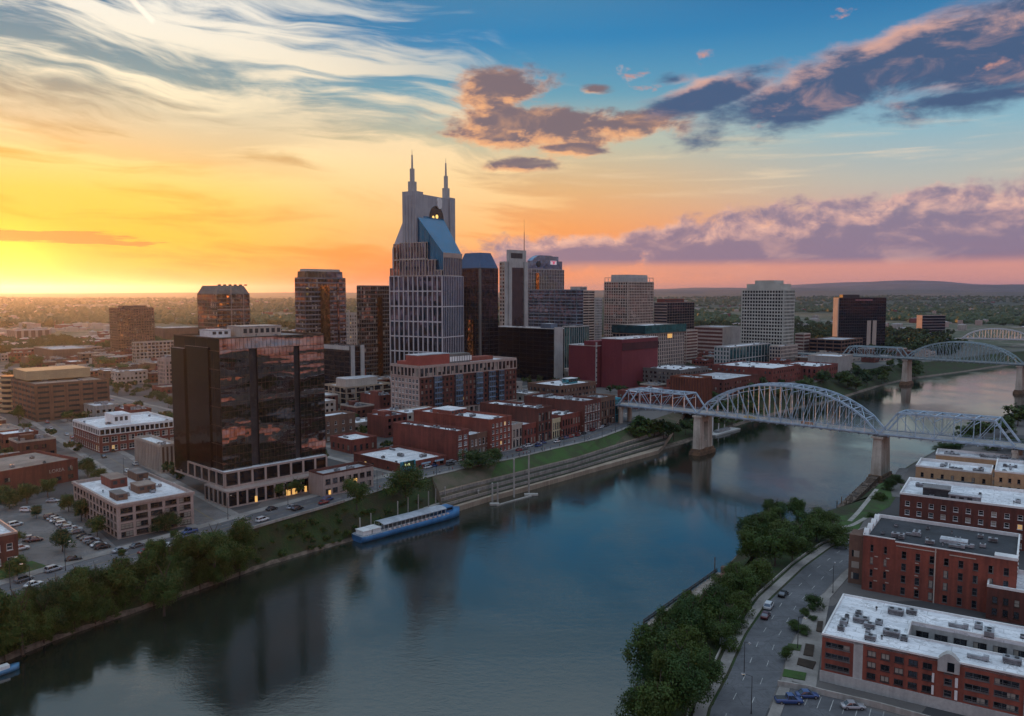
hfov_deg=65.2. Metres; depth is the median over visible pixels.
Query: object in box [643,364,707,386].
brick building
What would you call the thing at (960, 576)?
window
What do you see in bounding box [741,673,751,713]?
street lamp
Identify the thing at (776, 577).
guard wall
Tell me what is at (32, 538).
car
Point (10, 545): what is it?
window
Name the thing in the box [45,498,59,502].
car
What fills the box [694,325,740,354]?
office block
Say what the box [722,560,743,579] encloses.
tree
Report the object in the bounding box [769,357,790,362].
building
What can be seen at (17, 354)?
building
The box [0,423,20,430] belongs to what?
building
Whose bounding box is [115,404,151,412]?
building
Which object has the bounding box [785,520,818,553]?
tree
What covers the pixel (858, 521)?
path
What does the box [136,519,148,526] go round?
window
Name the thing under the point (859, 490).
old dock
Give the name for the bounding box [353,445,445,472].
building
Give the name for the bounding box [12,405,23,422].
tree
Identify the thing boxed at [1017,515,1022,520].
window
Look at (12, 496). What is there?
tree
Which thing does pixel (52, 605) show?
tree
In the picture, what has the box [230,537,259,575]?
tree
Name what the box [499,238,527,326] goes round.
office tower
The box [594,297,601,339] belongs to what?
office block
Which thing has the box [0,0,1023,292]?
sky
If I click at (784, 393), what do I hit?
tree
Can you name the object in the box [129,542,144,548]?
car
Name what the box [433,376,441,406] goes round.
bay window
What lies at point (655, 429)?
tree
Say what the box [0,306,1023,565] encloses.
ground
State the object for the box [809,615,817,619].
plaza tree
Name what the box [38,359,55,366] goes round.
building
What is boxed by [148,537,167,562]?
tree
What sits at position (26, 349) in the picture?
building
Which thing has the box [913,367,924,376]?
tree
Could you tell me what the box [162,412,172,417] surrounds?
tree
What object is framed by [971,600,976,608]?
window
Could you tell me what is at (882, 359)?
building
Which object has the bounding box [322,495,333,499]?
suv
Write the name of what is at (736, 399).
tree
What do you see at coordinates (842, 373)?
tree
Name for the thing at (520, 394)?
building
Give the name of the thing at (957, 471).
apartment building
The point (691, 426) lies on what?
tree
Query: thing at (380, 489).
pavement
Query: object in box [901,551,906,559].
window
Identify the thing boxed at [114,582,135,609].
tree
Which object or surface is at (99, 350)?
building
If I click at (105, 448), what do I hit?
window
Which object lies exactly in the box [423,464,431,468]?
suv
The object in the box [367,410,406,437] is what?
building
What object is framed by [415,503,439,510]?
walkway
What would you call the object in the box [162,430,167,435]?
window
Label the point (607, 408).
brick building
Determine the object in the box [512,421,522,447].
brick building
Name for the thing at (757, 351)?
office building
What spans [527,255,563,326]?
office tower
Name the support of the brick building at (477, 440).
on the ground at (1012, 344)
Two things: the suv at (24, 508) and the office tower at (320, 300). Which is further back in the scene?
the office tower at (320, 300)
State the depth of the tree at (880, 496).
317.58 m
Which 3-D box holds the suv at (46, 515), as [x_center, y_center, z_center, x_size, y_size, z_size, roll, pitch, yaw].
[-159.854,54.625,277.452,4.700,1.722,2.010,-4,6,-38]
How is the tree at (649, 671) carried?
on the river bank at (741, 559)
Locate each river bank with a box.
[0,477,439,662]
[650,443,947,715]
[663,351,1023,449]
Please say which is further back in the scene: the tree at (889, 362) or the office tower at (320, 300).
the tree at (889, 362)
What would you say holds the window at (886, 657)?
in the apartment building at (958, 664)
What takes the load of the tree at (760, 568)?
on the verge
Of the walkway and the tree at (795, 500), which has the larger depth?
the walkway
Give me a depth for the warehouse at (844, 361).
795.04 m
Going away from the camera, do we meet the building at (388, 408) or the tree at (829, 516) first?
the tree at (829, 516)
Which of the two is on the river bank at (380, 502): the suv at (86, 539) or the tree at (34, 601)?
the tree at (34, 601)
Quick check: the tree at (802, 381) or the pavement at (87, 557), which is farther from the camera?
the tree at (802, 381)
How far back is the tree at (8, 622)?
197.07 m
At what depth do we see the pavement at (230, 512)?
325.31 m
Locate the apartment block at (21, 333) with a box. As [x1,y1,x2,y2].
[7,329,50,337]
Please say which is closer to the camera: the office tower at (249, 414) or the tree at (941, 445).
the office tower at (249, 414)
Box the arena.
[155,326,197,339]
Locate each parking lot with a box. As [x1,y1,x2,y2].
[0,497,115,564]
[776,688,890,715]
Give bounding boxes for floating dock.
[489,493,537,505]
[712,417,739,436]
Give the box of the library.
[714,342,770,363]
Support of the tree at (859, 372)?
on the river bank at (933, 368)
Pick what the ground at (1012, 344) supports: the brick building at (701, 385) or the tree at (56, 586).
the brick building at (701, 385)
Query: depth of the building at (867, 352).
953.02 m
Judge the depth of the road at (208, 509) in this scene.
363.72 m
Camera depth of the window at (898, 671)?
161.61 m
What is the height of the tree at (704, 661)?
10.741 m
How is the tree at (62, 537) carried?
on the parking lot at (44, 551)
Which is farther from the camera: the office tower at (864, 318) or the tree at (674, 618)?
the office tower at (864, 318)
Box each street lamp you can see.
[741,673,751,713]
[743,642,751,675]
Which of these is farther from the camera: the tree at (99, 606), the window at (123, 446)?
the window at (123, 446)
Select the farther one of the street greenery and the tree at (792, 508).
the street greenery
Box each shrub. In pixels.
[55,625,66,633]
[277,549,286,556]
[307,545,315,549]
[310,518,319,524]
[323,535,330,540]
[343,529,351,536]
[359,509,369,515]
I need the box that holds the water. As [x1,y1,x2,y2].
[0,365,1023,715]
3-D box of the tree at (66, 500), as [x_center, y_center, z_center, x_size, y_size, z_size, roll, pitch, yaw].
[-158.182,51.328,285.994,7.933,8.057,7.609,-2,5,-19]
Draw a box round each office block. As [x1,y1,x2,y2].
[72,411,173,453]
[72,468,194,539]
[132,340,173,362]
[134,435,174,472]
[157,357,171,384]
[324,343,364,383]
[325,375,390,408]
[325,410,354,442]
[346,312,356,344]
[498,323,563,379]
[528,377,595,395]
[529,289,582,326]
[562,325,588,367]
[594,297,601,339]
[654,299,694,328]
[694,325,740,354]
[769,344,797,361]
[795,333,810,355]
[916,315,945,333]
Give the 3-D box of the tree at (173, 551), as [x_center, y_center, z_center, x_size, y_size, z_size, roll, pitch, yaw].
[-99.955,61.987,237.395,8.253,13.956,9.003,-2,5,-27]
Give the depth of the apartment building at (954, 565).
214.66 m
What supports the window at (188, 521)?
in the office block at (132, 502)
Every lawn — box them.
[0,561,45,579]
[834,483,901,529]
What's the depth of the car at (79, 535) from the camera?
254.73 m
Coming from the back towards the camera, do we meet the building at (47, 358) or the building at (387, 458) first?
the building at (47, 358)
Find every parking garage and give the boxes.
[0,365,109,421]
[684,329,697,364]
[809,336,862,353]
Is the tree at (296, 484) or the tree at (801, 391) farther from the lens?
the tree at (801, 391)
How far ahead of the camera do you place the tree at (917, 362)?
858.88 m
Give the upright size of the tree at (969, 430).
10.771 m
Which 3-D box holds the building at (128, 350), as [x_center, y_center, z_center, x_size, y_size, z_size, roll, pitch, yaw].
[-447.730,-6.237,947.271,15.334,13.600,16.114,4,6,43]
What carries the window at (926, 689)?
in the apartment building at (958, 664)
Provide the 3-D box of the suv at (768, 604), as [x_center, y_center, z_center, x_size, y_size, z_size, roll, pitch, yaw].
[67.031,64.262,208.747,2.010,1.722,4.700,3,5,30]
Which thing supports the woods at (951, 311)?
on the ground at (1012, 344)
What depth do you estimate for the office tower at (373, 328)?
710.47 m
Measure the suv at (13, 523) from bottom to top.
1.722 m
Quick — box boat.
[0,662,19,675]
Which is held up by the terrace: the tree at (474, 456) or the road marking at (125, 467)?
the tree at (474, 456)
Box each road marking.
[0,392,220,524]
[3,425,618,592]
[725,552,837,715]
[752,560,842,701]
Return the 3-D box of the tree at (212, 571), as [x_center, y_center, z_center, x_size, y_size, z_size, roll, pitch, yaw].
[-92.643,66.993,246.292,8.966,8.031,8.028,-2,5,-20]
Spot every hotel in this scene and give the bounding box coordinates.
[390,352,516,410]
[569,340,601,386]
[601,335,657,388]
[612,323,685,364]
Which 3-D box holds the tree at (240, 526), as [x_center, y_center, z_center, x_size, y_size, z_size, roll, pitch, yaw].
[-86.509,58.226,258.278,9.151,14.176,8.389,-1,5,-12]
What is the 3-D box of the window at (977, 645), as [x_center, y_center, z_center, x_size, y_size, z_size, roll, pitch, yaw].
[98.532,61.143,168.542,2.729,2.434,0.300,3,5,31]
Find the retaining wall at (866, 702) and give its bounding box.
[778,680,929,715]
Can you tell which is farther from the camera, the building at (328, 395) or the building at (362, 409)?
the building at (328, 395)
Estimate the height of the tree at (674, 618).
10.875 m
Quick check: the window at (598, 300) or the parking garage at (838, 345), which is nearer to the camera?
the parking garage at (838, 345)
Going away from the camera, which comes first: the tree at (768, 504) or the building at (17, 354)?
the tree at (768, 504)
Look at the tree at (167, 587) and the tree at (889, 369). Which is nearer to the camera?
the tree at (167, 587)
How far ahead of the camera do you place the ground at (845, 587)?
212.25 m
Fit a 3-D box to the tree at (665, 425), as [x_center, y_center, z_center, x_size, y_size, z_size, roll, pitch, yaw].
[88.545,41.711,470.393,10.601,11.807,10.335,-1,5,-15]
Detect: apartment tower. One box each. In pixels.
[109,305,154,350]
[604,275,653,337]
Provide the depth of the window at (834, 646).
167.45 m
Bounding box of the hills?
[0,280,1023,315]
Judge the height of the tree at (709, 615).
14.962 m
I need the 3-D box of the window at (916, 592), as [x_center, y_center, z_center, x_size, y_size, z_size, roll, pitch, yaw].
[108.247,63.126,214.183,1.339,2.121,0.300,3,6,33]
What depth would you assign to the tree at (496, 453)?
365.41 m
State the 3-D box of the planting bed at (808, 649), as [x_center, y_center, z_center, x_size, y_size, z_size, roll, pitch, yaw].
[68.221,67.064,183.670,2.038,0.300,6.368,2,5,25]
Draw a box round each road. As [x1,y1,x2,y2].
[0,371,353,461]
[0,386,229,524]
[0,422,629,595]
[710,541,848,715]
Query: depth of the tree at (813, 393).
631.83 m
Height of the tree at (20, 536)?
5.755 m
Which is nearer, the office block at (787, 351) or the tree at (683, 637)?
the tree at (683, 637)
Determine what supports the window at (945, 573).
in the apartment building at (954, 565)
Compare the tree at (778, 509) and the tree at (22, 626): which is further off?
the tree at (778, 509)
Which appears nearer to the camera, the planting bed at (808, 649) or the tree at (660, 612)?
the planting bed at (808, 649)
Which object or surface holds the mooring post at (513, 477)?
in the water
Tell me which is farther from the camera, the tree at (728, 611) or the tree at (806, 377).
the tree at (806, 377)
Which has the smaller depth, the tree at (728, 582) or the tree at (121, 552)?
the tree at (728, 582)
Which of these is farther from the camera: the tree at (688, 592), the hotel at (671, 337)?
the hotel at (671, 337)
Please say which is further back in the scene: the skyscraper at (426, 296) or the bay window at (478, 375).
the skyscraper at (426, 296)
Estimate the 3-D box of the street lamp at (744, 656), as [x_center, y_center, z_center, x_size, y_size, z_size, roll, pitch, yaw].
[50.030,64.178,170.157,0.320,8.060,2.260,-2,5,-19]
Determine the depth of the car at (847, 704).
157.43 m
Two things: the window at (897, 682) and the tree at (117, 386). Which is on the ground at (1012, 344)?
the tree at (117, 386)
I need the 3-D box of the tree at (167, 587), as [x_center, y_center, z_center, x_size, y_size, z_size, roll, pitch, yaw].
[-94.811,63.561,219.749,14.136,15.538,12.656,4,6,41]
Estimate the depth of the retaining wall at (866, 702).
160.50 m
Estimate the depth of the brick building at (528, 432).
410.43 m
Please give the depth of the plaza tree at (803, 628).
192.19 m
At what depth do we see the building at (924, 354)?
970.03 m
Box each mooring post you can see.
[407,497,408,512]
[513,459,514,496]
[528,454,529,492]
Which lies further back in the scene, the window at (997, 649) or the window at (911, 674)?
the window at (997, 649)
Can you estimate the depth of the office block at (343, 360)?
569.10 m
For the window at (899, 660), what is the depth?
161.37 m
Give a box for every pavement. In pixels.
[0,370,330,447]
[0,375,392,472]
[0,423,611,584]
[20,416,196,526]
[38,426,628,589]
[60,419,247,519]
[693,538,848,715]
[767,569,847,715]
[785,593,829,686]
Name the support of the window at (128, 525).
in the office block at (132, 502)
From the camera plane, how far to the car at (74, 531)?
259.24 m
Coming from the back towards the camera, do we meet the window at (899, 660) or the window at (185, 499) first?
the window at (185, 499)
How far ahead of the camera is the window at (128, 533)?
255.18 m
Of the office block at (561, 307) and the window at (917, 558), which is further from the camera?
the office block at (561, 307)
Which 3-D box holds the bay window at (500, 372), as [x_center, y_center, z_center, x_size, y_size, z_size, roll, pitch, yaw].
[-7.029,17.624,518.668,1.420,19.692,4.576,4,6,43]
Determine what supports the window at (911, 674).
in the apartment building at (958, 664)
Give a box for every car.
[23,580,43,586]
[26,536,43,542]
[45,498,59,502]
[46,515,61,519]
[49,517,64,521]
[64,555,81,561]
[69,528,84,534]
[75,532,91,538]
[86,539,102,544]
[111,546,128,552]
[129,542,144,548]
[265,506,277,510]
[318,499,329,504]
[760,611,770,619]
[778,590,788,597]
[795,688,819,698]
[840,699,865,710]
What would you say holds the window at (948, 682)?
in the apartment building at (958, 664)
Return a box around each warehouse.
[0,450,77,491]
[34,345,92,357]
[808,353,852,371]
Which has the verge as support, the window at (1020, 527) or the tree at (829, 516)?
the tree at (829, 516)
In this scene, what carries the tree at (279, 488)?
on the ground at (1012, 344)
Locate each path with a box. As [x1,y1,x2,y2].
[841,517,866,526]
[847,489,878,520]
[891,468,907,496]
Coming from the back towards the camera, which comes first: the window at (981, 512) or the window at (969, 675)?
the window at (981, 512)
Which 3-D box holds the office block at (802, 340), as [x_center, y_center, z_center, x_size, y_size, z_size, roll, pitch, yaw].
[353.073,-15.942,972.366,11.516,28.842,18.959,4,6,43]
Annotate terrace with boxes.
[432,412,685,510]
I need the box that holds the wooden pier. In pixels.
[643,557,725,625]
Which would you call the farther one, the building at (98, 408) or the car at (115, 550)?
the building at (98, 408)
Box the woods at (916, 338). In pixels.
[0,319,1023,354]
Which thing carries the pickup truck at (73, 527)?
on the parking lot at (44, 551)
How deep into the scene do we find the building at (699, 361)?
789.36 m
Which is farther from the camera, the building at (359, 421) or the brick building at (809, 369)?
the brick building at (809, 369)
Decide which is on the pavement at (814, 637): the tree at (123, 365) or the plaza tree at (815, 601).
the plaza tree at (815, 601)
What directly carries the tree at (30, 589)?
on the river bank at (380, 502)
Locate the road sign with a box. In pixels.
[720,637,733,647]
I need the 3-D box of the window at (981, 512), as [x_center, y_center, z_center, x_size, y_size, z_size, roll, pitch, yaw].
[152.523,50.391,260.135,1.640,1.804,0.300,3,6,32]
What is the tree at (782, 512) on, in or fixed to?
on the river bank at (741, 559)
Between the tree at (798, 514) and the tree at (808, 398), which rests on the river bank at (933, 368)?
the tree at (808, 398)
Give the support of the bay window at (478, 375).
in the hotel at (467, 381)
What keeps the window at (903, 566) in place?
in the apartment building at (954, 565)
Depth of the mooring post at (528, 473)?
358.74 m
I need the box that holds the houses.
[0,295,1023,351]
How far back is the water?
233.72 m
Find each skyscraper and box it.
[389,155,463,381]
[462,253,497,355]
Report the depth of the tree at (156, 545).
233.51 m
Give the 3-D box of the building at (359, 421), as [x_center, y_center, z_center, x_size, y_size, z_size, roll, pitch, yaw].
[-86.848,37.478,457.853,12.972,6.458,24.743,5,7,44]
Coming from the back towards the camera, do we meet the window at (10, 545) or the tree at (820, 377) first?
the tree at (820, 377)
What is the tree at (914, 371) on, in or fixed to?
on the river bank at (933, 368)
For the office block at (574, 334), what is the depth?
796.02 m
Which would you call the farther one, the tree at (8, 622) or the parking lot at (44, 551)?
the parking lot at (44, 551)
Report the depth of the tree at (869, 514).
292.81 m
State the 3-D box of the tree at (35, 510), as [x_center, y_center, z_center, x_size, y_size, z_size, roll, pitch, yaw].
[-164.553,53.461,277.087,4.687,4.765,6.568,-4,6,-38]
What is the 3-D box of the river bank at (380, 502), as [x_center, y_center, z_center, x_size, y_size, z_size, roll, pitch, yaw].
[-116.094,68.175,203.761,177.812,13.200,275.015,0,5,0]
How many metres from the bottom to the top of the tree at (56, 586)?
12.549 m
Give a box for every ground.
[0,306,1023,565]
[765,413,1023,715]
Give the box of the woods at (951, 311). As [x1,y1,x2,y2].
[0,294,1023,324]
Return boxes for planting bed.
[782,669,805,680]
[788,643,801,650]
[797,658,815,668]
[803,643,813,656]
[816,621,822,632]
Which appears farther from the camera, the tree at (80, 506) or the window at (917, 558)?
the tree at (80, 506)
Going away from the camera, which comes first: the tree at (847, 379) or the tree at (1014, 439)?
the tree at (1014, 439)
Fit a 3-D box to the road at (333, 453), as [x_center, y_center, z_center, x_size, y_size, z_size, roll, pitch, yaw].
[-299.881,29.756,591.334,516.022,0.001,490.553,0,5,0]
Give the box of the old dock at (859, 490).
[836,474,878,507]
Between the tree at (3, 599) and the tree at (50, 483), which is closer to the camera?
the tree at (3, 599)
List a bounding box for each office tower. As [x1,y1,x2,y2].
[171,324,326,507]
[197,284,249,332]
[295,269,346,343]
[357,285,389,375]
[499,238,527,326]
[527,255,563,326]
[570,287,594,339]
[740,280,794,344]
[832,295,886,353]
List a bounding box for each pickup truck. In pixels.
[67,525,82,531]
[181,527,198,533]
[774,692,803,704]
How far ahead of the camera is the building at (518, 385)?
617.30 m
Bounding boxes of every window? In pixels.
[6,543,12,550]
[103,437,108,442]
[103,446,108,451]
[111,436,117,441]
[120,435,125,440]
[120,443,126,448]
[120,507,132,513]
[121,514,132,521]
[121,522,133,529]
[121,530,133,537]
[129,434,134,439]
[135,504,147,511]
[136,512,147,518]
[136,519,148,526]
[137,527,148,534]
[150,501,162,508]
[151,509,162,516]
[154,431,159,435]
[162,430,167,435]
[165,499,176,505]
[165,506,176,513]
[179,496,190,503]
[180,504,190,510]
[180,511,190,517]
[180,519,191,525]
[429,206,443,218]
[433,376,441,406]
[454,370,514,405]
[454,374,462,406]
[475,372,482,403]
[488,371,495,400]
[498,370,503,399]
[597,300,601,339]
[824,652,849,663]
[824,663,849,674]
[825,642,849,652]
[866,661,875,669]
[866,672,875,680]
[867,650,876,658]
[879,675,888,683]
[880,653,889,661]
[880,664,889,672]
[893,667,903,675]
[893,678,902,686]
[894,656,903,664]
[900,575,905,583]
[900,587,904,595]
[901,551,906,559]
[901,563,905,571]
[907,670,917,678]
[908,659,917,667]
[908,682,916,690]
[914,578,918,585]
[914,590,918,597]
[915,554,919,561]
[915,566,919,573]
[916,630,928,638]
[921,685,930,693]
[922,662,932,670]
[922,673,931,682]
[927,592,932,600]
[928,568,933,576]
[928,580,932,588]
[929,556,934,563]
[934,634,947,642]
[942,583,947,590]
[942,595,946,603]
[943,558,948,566]
[943,570,947,578]
[943,678,951,686]
[943,689,951,698]
[953,638,966,645]
[957,573,962,581]
[957,585,961,593]
[957,598,961,605]
[958,561,963,568]
[963,694,988,706]
[964,671,989,683]
[964,683,988,694]
[971,588,976,596]
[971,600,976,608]
[972,575,977,583]
[973,563,978,571]
[973,641,986,649]
[978,510,983,515]
[988,565,993,573]
[991,512,996,517]
[991,596,997,604]
[991,608,996,615]
[992,701,1018,713]
[993,645,1006,653]
[993,689,1019,701]
[994,678,1019,689]
[1002,598,1008,606]
[1002,610,1007,617]
[1003,568,1008,576]
[1004,513,1009,518]
[1013,600,1019,608]
[1013,612,1018,619]
[1013,649,1023,657]
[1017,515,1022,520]
[1017,524,1022,530]
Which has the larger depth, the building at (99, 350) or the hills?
the hills
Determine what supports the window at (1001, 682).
in the apartment building at (958, 664)
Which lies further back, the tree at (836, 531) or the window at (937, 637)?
the tree at (836, 531)
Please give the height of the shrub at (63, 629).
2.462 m
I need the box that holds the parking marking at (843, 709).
[795,695,883,715]
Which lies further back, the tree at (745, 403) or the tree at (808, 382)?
the tree at (808, 382)
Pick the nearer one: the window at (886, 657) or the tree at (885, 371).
the window at (886, 657)
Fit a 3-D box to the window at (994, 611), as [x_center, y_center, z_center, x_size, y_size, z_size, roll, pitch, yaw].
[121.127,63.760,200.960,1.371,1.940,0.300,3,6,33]
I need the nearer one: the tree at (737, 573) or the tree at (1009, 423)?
the tree at (737, 573)
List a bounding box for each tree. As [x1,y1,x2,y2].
[0,481,12,498]
[0,486,22,508]
[0,554,29,579]
[0,582,38,654]
[0,588,35,623]
[0,611,20,641]
[0,625,16,661]
[1,369,12,374]
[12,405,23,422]
[13,609,41,650]
[15,529,27,539]
[17,479,41,503]
[18,422,31,427]
[19,362,29,367]
[22,585,47,610]
[23,584,42,602]
[26,354,44,366]
[28,596,67,643]
[29,505,44,517]
[31,580,80,626]
[32,573,84,612]
[39,477,58,496]
[49,526,76,551]
[57,491,73,511]
[61,410,74,421]
[61,567,93,620]
[62,565,89,588]
[62,603,94,629]
[67,565,80,581]
[71,497,88,520]
[78,456,97,475]
[83,576,114,603]
[83,594,111,623]
[84,514,107,536]
[87,356,122,366]
[88,561,106,591]
[88,591,121,621]
[89,465,107,476]
[103,553,145,595]
[112,383,120,394]
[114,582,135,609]
[115,363,131,366]
[118,549,125,557]
[127,548,159,587]
[138,561,186,616]
[142,583,162,605]
[144,539,165,566]
[147,510,185,531]
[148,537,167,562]
[150,544,191,580]
[153,558,185,586]
[160,542,188,585]
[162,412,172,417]
[163,395,172,407]
[170,529,177,538]
[171,531,201,565]
[177,555,197,588]
[187,524,239,567]
[204,529,232,563]
[205,564,226,584]
[216,548,237,580]
[227,529,236,539]
[230,515,256,545]
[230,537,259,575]
[234,535,251,548]
[274,483,286,498]
[286,478,304,491]
[342,477,374,510]
[357,424,367,432]
[378,462,434,497]
[455,448,498,468]
[487,447,504,462]
[520,376,533,387]
[606,384,613,391]
[611,674,670,715]
[620,622,671,685]
[625,425,651,437]
[625,673,685,715]
[627,642,673,685]
[631,415,647,431]
[634,420,654,430]
[646,647,675,683]
[648,419,667,436]
[648,614,664,632]
[651,611,678,627]
[652,618,676,638]
[654,605,668,621]
[657,419,670,438]
[658,640,679,672]
[661,648,714,715]
[663,619,706,667]
[666,421,681,440]
[666,600,689,631]
[667,639,695,679]
[672,594,707,631]
[675,590,722,640]
[679,419,690,434]
[681,589,705,604]
[684,420,693,430]
[689,645,727,692]
[698,613,743,652]
[700,583,729,619]
[709,573,735,602]
[712,391,724,402]
[713,417,730,423]
[714,602,748,634]
[718,565,753,590]
[719,402,728,411]
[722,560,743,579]
[726,402,739,420]
[726,587,756,618]
[730,397,742,407]
[731,570,761,598]
[733,513,753,540]
[736,524,765,562]
[737,389,753,400]
[739,400,757,413]
[742,511,772,535]
[743,555,775,588]
[744,382,761,392]
[747,392,763,400]
[749,402,762,413]
[750,517,771,536]
[750,525,795,565]
[758,386,771,392]
[760,508,779,521]
[761,498,777,513]
[761,499,790,520]
[763,514,794,545]
[768,506,781,516]
[771,388,785,403]
[774,501,786,516]
[779,645,794,659]
[782,387,788,399]
[784,535,808,561]
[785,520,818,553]
[786,497,806,517]
[786,619,799,630]
[789,501,804,516]
[793,387,812,394]
[793,510,815,528]
[794,623,811,634]
[795,379,804,383]
[799,394,820,401]
[799,606,809,617]
[801,379,814,385]
[802,511,829,540]
[803,375,813,381]
[804,594,825,610]
[806,390,823,401]
[809,505,842,524]
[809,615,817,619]
[815,369,828,381]
[816,520,852,548]
[817,371,829,383]
[822,386,832,398]
[833,371,848,377]
[834,374,843,382]
[839,375,855,386]
[846,379,864,388]
[850,362,859,375]
[852,368,865,378]
[862,372,872,383]
[866,512,874,517]
[868,369,876,375]
[869,491,887,500]
[873,367,883,378]
[877,373,888,383]
[878,365,893,371]
[880,368,889,380]
[880,477,897,490]
[886,359,894,367]
[887,474,906,483]
[912,360,922,366]
[912,365,920,372]
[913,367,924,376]
[931,442,955,449]
[947,443,964,449]
[952,425,976,437]
[966,418,995,438]
[984,437,1000,450]
[995,417,1017,435]
[1001,405,1023,425]
[1003,435,1023,443]
[1014,401,1023,409]
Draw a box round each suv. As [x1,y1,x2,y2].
[7,520,23,526]
[13,574,33,582]
[18,544,29,549]
[19,506,30,511]
[21,534,38,541]
[43,513,58,518]
[43,564,62,572]
[55,520,71,526]
[63,523,77,528]
[82,536,99,542]
[93,542,110,549]
[255,516,268,522]
[291,505,303,510]
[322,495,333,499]
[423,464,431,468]
[445,461,454,465]
[763,600,773,609]
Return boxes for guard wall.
[40,500,344,589]
[687,526,866,715]
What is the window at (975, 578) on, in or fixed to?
in the apartment building at (954, 565)
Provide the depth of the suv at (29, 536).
251.45 m
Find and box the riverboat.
[352,504,459,542]
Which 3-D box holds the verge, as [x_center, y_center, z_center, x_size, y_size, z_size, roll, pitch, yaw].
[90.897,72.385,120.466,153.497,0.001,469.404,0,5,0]
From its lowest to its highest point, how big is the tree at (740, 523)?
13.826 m
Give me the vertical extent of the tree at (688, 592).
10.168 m
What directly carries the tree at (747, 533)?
on the verge
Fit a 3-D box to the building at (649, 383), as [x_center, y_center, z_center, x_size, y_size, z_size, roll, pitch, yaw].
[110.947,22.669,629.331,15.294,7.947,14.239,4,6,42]
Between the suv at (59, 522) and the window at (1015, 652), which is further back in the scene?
the suv at (59, 522)
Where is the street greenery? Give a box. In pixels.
[0,338,954,478]
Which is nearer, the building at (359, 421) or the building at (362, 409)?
the building at (359, 421)
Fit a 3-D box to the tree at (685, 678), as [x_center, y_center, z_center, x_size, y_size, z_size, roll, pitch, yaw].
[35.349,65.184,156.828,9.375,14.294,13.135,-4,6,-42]
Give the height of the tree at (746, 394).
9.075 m
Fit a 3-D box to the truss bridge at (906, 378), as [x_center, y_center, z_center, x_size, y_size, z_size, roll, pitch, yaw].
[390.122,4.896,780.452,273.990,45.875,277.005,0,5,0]
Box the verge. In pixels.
[693,499,865,715]
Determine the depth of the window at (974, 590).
206.65 m
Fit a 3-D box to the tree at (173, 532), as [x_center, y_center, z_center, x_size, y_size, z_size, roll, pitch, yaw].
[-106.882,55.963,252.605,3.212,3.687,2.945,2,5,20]
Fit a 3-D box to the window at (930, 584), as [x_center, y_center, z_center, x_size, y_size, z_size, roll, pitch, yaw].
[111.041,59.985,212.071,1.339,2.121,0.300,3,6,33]
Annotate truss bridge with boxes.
[615,382,1023,482]
[798,341,1023,393]
[948,328,1023,345]
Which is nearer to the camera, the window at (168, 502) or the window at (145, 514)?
the window at (145, 514)
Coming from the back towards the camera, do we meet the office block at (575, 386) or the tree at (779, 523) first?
the office block at (575, 386)
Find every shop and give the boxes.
[0,519,18,568]
[330,432,376,453]
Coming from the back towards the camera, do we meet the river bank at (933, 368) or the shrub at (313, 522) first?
the river bank at (933, 368)
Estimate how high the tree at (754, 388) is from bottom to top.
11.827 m
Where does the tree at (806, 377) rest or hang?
on the river bank at (933, 368)
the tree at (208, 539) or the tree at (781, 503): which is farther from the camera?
the tree at (781, 503)
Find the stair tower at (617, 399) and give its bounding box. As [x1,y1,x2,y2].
[615,397,620,421]
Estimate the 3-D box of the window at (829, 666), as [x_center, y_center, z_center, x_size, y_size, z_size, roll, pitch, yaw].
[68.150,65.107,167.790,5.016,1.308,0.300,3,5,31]
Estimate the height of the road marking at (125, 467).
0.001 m
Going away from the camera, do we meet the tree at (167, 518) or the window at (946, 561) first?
the window at (946, 561)
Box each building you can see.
[0,352,9,360]
[0,416,5,423]
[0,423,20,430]
[0,427,37,452]
[8,433,56,453]
[10,350,33,363]
[11,347,33,351]
[21,354,41,362]
[28,356,49,366]
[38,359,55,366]
[51,358,69,362]
[52,363,73,365]
[62,360,85,364]
[66,355,77,359]
[78,351,99,362]
[83,401,118,417]
[85,345,101,348]
[90,367,114,376]
[92,353,114,362]
[92,363,114,367]
[93,349,108,351]
[98,368,121,380]
[104,355,127,362]
[106,350,123,354]
[111,365,135,369]
[111,369,147,384]
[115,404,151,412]
[117,354,131,360]
[124,347,131,353]
[126,363,143,368]
[135,358,150,363]
[144,360,156,369]
[148,369,157,382]
[152,384,171,393]
[325,392,337,410]
[325,398,335,411]
[340,400,373,418]
[353,445,445,472]
[355,417,366,431]
[360,390,390,408]
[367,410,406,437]
[372,406,403,411]
[375,375,389,381]
[391,406,429,420]
[393,420,468,461]
[413,406,511,451]
[469,429,486,451]
[480,400,551,441]
[512,419,535,444]
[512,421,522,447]
[516,381,521,389]
[516,389,538,400]
[524,392,600,431]
[552,409,580,436]
[552,417,560,438]
[564,368,568,376]
[580,393,614,424]
[617,385,669,408]
[640,381,665,386]
[670,374,711,409]
[692,357,713,367]
[694,371,758,394]
[699,350,713,356]
[702,354,713,358]
[712,361,800,383]
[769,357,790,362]
[788,361,837,379]
[795,355,807,360]
[819,593,1023,715]
[848,514,1019,612]
[853,354,860,361]
[858,347,874,354]
[861,357,878,362]
[878,354,891,360]
[887,348,906,356]
[899,477,1023,550]
[914,348,930,356]
[915,458,992,485]
[936,448,1023,485]
[986,569,1023,624]
[994,458,1023,489]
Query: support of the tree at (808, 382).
on the river bank at (933, 368)
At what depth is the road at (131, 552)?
285.69 m
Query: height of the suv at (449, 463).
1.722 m
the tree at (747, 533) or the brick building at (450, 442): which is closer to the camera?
the tree at (747, 533)
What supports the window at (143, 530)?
in the office block at (132, 502)
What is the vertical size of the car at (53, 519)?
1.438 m

